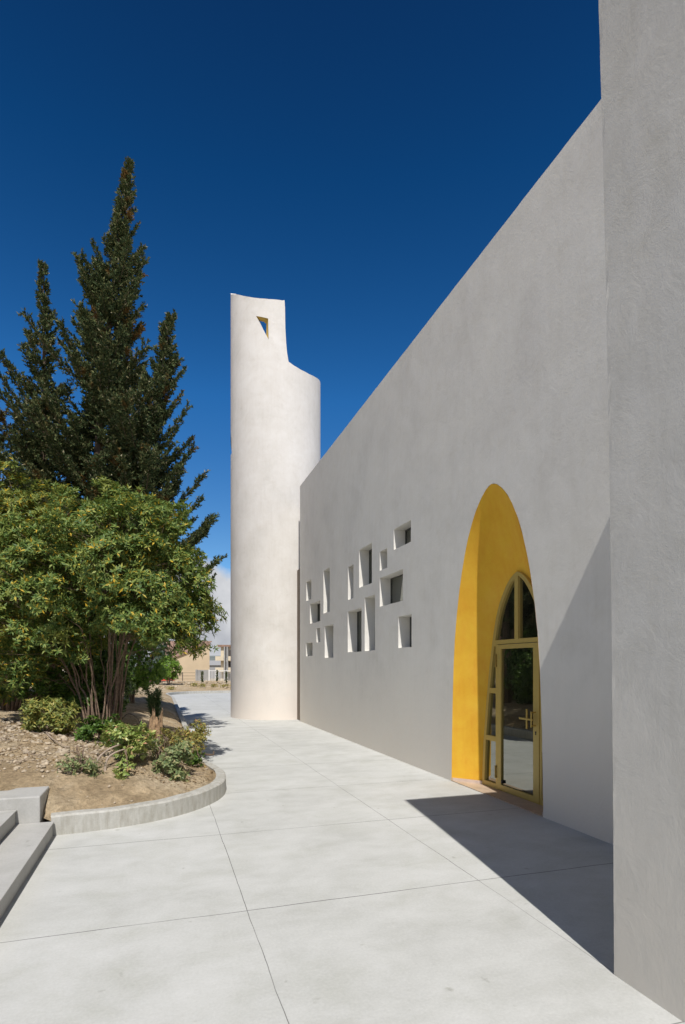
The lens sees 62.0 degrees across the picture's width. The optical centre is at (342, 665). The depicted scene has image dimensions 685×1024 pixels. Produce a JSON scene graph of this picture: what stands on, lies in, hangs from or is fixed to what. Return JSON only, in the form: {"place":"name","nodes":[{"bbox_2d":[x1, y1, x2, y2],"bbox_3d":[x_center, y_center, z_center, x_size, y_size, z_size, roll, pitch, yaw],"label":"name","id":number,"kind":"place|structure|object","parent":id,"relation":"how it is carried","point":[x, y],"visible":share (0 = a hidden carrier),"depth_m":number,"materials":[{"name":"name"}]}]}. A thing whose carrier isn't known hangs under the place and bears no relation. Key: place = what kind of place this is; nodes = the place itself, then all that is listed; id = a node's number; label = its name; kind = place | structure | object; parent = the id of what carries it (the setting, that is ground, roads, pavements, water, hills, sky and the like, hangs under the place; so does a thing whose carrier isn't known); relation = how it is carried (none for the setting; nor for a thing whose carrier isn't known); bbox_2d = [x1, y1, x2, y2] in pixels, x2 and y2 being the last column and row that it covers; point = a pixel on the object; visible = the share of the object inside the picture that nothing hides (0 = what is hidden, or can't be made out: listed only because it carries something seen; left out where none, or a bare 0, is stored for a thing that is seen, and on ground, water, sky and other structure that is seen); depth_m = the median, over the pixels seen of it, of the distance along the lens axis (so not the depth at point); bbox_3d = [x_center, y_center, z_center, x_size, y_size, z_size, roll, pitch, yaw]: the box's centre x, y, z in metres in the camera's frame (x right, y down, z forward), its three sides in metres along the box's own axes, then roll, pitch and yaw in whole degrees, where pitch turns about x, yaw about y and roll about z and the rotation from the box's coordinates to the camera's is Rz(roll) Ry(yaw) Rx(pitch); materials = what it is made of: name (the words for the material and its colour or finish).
{"place":"outdoors","nodes":[
{"label":"outdoors","id":0,"kind":"place"},
{"bbox_2d":[0,681,230,820],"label":"soil bed","id":1,"kind":"object","parent":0,"point":[64,789],"visible":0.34,"depth_m":6.61,"materials":[{"name":"brown soil"}]},
{"bbox_2d":[0,399,24,519],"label":"cypress tree","id":2,"kind":"object","parent":1,"relation":"on","point":[2,440],"visible":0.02,"depth_m":14.37,"materials":[{"name":"green plant"}]},
{"bbox_2d":[0,259,82,615],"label":"cypress tree","id":3,"kind":"object","parent":1,"relation":"on","point":[21,442],"visible":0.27,"depth_m":13.54,"materials":[{"name":"green plant"}]},
{"bbox_2d":[18,695,82,735],"bbox_3d":[-4.123,0.775,8.071,0.833,0.716,0.703,0,0,0],"label":"leafy plant","id":4,"kind":"object","parent":1,"relation":"on","point":[58,720],"visible":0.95,"depth_m":7.94,"materials":[{"name":"green plant"}]},
{"bbox_2d":[7,666,101,715],"bbox_3d":[-4.650,0.439,8.969,1.605,1.016,1.000,0,0,0],"label":"leafy plant","id":5,"kind":"object","parent":1,"relation":"on","point":[54,689],"visible":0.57,"depth_m":8.86,"materials":[{"name":"green plant"}]},
{"bbox_2d":[0,457,113,710],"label":"leafy shrub","id":6,"kind":"object","parent":1,"relation":"on","point":[31,504],"visible":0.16,"depth_m":10.19,"materials":[{"name":"green plant"}]},
{"bbox_2d":[0,616,113,709],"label":"bushy shrub","id":7,"kind":"object","parent":1,"relation":"on","point":[94,662],"visible":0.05,"depth_m":11.48,"materials":[{"name":"green plant"}]},
{"bbox_2d":[56,745,105,778],"bbox_3d":[-2.950,1.120,6.457,0.566,0.449,0.350,0,0,0],"label":"leafy plant","id":8,"kind":"object","parent":1,"relation":"on","point":[82,765],"visible":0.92,"depth_m":6.42,"materials":[{"name":"green plant"}]},
{"bbox_2d":[0,156,185,600],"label":"cypress tree","id":9,"kind":"object","parent":1,"relation":"on","point":[104,353],"visible":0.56,"depth_m":12.78,"materials":[{"name":"green plant"}]},
{"bbox_2d":[73,713,121,742],"bbox_3d":[-3.343,0.908,7.905,0.740,0.530,0.706,0,0,0],"label":"leafy plant","id":10,"kind":"object","parent":1,"relation":"on","point":[88,731],"visible":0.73,"depth_m":7.78,"materials":[{"name":"green plant"}]},
{"bbox_2d":[57,633,139,712],"bbox_3d":[-5.396,0.080,12.335,1.945,2.389,1.710,0,0,0],"label":"bushy shrub","id":11,"kind":"object","parent":1,"relation":"on","point":[129,688],"visible":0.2,"depth_m":11.94,"materials":[{"name":"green plant"}]},
{"bbox_2d":[0,713,202,778],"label":"fallen twigs","id":12,"kind":"object","parent":1,"relation":"on","point":[65,747],"depth_m":7.23,"materials":[{"name":"brown wood"}]},
{"bbox_2d":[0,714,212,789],"bbox_3d":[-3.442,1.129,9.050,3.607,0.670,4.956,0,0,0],"label":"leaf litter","id":13,"kind":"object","parent":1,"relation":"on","point":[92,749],"visible":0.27,"depth_m":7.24,"materials":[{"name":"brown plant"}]},
{"bbox_2d":[0,475,228,735],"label":"leafy shrub","id":14,"kind":"object","parent":1,"relation":"on","point":[98,611],"visible":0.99,"depth_m":8.39,"materials":[{"name":"green plant"}]},
{"bbox_2d":[2,309,227,710],"bbox_3d":[-4.967,-3.494,12.541,3.517,9.102,4.424,0,0,39],"label":"cypress tree","id":15,"kind":"object","parent":1,"relation":"on","point":[138,459],"visible":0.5,"depth_m":12.65,"materials":[{"name":"green plant"}]},
{"bbox_2d":[0,680,230,804],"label":"rubble","id":16,"kind":"object","parent":1,"relation":"on","point":[60,750],"visible":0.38,"depth_m":7.21,"materials":[{"name":"stone"}]},
{"bbox_2d":[112,750,135,779],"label":"leafy plant","id":17,"kind":"object","parent":1,"relation":"on","point":[124,766],"visible":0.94,"depth_m":6.55,"materials":[{"name":"green plant"}]},
{"bbox_2d":[104,736,146,753],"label":"leafy plant","id":18,"kind":"object","parent":1,"relation":"on","point":[112,740],"visible":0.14,"depth_m":7.54,"materials":[{"name":"green plant"}]},
{"bbox_2d":[94,721,157,770],"bbox_3d":[-2.665,0.962,6.895,0.712,0.593,0.722,0,0,0],"label":"fleshy plant","id":19,"kind":"object","parent":1,"relation":"on","point":[129,739],"visible":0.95,"depth_m":6.91,"materials":[{"name":"green plant"}]},
{"bbox_2d":[126,637,172,702],"bbox_3d":[-6.219,0.007,16.865,2.185,2.377,2.257,0,0,0],"label":"round tree","id":20,"kind":"object","parent":1,"relation":"on","point":[144,676],"visible":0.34,"depth_m":16.77,"materials":[{"name":"green plant"}]},
{"bbox_2d":[142,684,162,723],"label":"spiky plant","id":21,"kind":"object","parent":1,"relation":"on","point":[153,699],"visible":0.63,"depth_m":9.42,"materials":[{"name":"green plant"}]},
{"bbox_2d":[135,642,170,677],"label":"tree","id":22,"kind":"object","parent":1,"relation":"on","point":[157,657],"visible":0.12,"depth_m":41.83,"materials":[{"name":"green plant"}]},
{"bbox_2d":[144,708,170,742],"bbox_3d":[-2.878,0.969,8.750,0.496,0.689,0.421,0,0,0],"label":"tree stump","id":23,"kind":"object","parent":1,"relation":"on","point":[155,723],"visible":0.27,"depth_m":8.69,"materials":[{"name":"brown wood"}]},
{"bbox_2d":[136,736,179,760],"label":"leafy plant","id":24,"kind":"object","parent":1,"relation":"on","point":[158,751],"visible":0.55,"depth_m":7.35,"materials":[{"name":"green plant"}]},
{"bbox_2d":[157,656,182,684],"bbox_3d":[-11.527,0.319,38.036,1.784,2.070,1.846,0,0,0],"label":"tree","id":25,"kind":"object","parent":1,"relation":"on","point":[172,674],"visible":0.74,"depth_m":37.74,"materials":[{"name":"green plant"}]},
{"bbox_2d":[150,736,193,781],"bbox_3d":[-2.080,1.159,6.998,0.518,0.573,0.499,0,0,0],"label":"fleshy plant","id":26,"kind":"object","parent":1,"relation":"on","point":[174,757],"visible":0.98,"depth_m":6.92,"materials":[{"name":"green plant"}]},
{"bbox_2d":[143,718,210,752],"bbox_3d":[-2.537,1.140,8.885,0.689,0.604,1.653,0,0,22],"label":"leafy plant","id":27,"kind":"object","parent":1,"relation":"on","point":[202,733],"visible":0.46,"depth_m":8.94,"materials":[{"name":"green plant"}]},
{"bbox_2d":[168,727,205,753],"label":"leafy plant","id":28,"kind":"object","parent":1,"relation":"on","point":[192,740],"visible":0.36,"depth_m":8.33,"materials":[{"name":"green plant"}]},
{"bbox_2d":[182,746,205,766],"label":"leafy plant","id":29,"kind":"object","parent":1,"relation":"on","point":[197,759],"visible":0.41,"depth_m":7.73,"materials":[{"name":"green plant"}]},
{"bbox_2d":[167,683,230,689],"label":"ground cover","id":30,"kind":"object","parent":1,"relation":"on","point":[196,684],"visible":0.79,"depth_m":36.69,"materials":[{"name":"green plant"}]},
{"bbox_2d":[200,671,203,682],"bbox_3d":[-9.605,0.818,39.029,0.286,1.049,0.354,0,0,-26],"label":"young cypress","id":31,"kind":"object","parent":1,"relation":"on","point":[202,673],"visible":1,"depth_m":38.97,"materials":[{"name":"green plant"}]},
{"bbox_2d":[208,670,230,680],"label":"metal fence","id":32,"kind":"object","parent":1,"relation":"on","point":[221,674],"visible":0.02,"depth_m":45.98,"materials":[{"name":"white metal"}]},
{"bbox_2d":[225,671,227,683],"bbox_3d":[-8.064,0.855,39.482,0.316,1.053,0.296,0,0,0],"label":"young cypress","id":33,"kind":"object","parent":1,"relation":"on","point":[226,675],"visible":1,"depth_m":39.47,"materials":[{"name":"green plant"}]},
{"bbox_2d":[231,293,319,719],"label":"bell tower","id":34,"kind":"structure","parent":0,"point":[275,425],"depth_m":17.48,"materials":[{"name":"beige paint"}]},
{"bbox_2d":[0,0,600,658],"label":"sky","id":35,"kind":"structure","parent":0,"point":[347,163],"materials":[{"name":"blue"}]},
{"bbox_2d":[0,693,684,1023],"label":"pavement","id":36,"kind":"structure","parent":0,"point":[299,872],"depth_m":3.88,"materials":[{"name":"concrete"}]},
{"bbox_2d":[0,810,53,918],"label":"garden steps","id":37,"kind":"structure","parent":36,"relation":"on","point":[22,847],"depth_m":4.73,"materials":[{"name":"concrete"}]},
{"bbox_2d":[51,690,230,835],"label":"kerb","id":38,"kind":"structure","parent":36,"relation":"on","point":[88,820],"depth_m":6.01,"materials":[{"name":"concrete"}]},
{"bbox_2d":[297,0,684,1022],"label":"church hall","id":39,"kind":"structure","parent":36,"relation":"on","point":[491,586],"depth_m":6.04,"materials":[{"name":"grey paint"}]},
{"bbox_2d":[318,604,319,620],"bbox_3d":[-0.526,-1.446,15.449,0.342,0.565,1.027,0,0,0],"label":"window","id":40,"kind":"structure","parent":39,"relation":"in","point":[318,604],"depth_m":15.84,"materials":[{"name":"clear glass"}]},
{"bbox_2d":[357,611,361,651],"bbox_3d":[0.474,-0.756,12.325,0.297,0.926,0.885,0,0,0],"label":"window","id":41,"kind":"structure","parent":39,"relation":"in","point":[359,614],"depth_m":12.65,"materials":[{"name":"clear glass"}]},
{"bbox_2d":[369,549,371,583],"bbox_3d":[0.682,-2.036,11.675,0.250,0.815,0.741,0,0,0],"label":"window","id":42,"kind":"structure","parent":39,"relation":"in","point":[370,551],"depth_m":11.99,"materials":[{"name":"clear glass"}]},
{"bbox_2d":[390,574,402,603],"bbox_3d":[1.091,-1.397,10.396,0.350,0.565,1.052,0,0,0],"label":"window","id":43,"kind":"structure","parent":39,"relation":"in","point":[396,583],"depth_m":10.67,"materials":[{"name":"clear glass"}]},
{"bbox_2d":[405,527,410,543],"bbox_3d":[1.245,-2.254,9.916,0.240,0.384,0.709,0,0,0],"label":"window","id":44,"kind":"structure","parent":39,"relation":"in","point":[407,532],"depth_m":10.15,"materials":[{"name":"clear glass"}]},
{"bbox_2d":[410,617,411,646],"bbox_3d":[1.281,-0.588,9.804,0.187,0.567,0.543,0,0,0],"label":"window","id":45,"kind":"structure","parent":39,"relation":"in","point":[410,617],"depth_m":10.05,"materials":[{"name":"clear glass"}]},
{"bbox_2d":[482,571,542,805],"bbox_3d":[2.201,0.232,7.163,0.324,2.836,1.615,0,0,-10],"label":"door","id":46,"kind":"structure","parent":39,"relation":"in","point":[512,743],"depth_m":7.20,"materials":[{"name":"gold metal"}]},
{"bbox_3d":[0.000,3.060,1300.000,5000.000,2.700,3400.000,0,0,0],"label":"ground","id":47,"kind":"structure","parent":0,"visible":0},
{"bbox_2d":[0,786,48,824],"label":"stair side wall","id":48,"kind":"structure","parent":47,"relation":"on","point":[27,804],"depth_m":5.48,"materials":[{"name":"concrete"}]},
{"bbox_2d":[176,673,194,680],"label":"yard wall","id":49,"kind":"structure","parent":47,"relation":"on","point":[188,676],"depth_m":78.00,"materials":[{"name":"beige concrete"}]},
{"bbox_2d":[163,641,211,680],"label":"beige house","id":50,"kind":"structure","parent":47,"relation":"on","point":[187,664],"depth_m":90.00,"materials":[{"name":"beige paint"}]},
{"bbox_2d":[195,670,207,680],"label":"sheet gate","id":51,"kind":"structure","parent":47,"relation":"on","point":[198,675],"depth_m":45.99,"materials":[{"name":"white metal"}]},
{"bbox_2d":[210,660,220,678],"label":"distant house","id":52,"kind":"structure","parent":47,"relation":"on","point":[214,664],"depth_m":200.00,"materials":[{"name":"grey paint"}]},
{"bbox_2d":[215,645,230,680],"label":"apartment building","id":53,"kind":"structure","parent":47,"relation":"on","point":[224,658],"depth_m":129.20,"materials":[{"name":"beige paint"}]}
]}

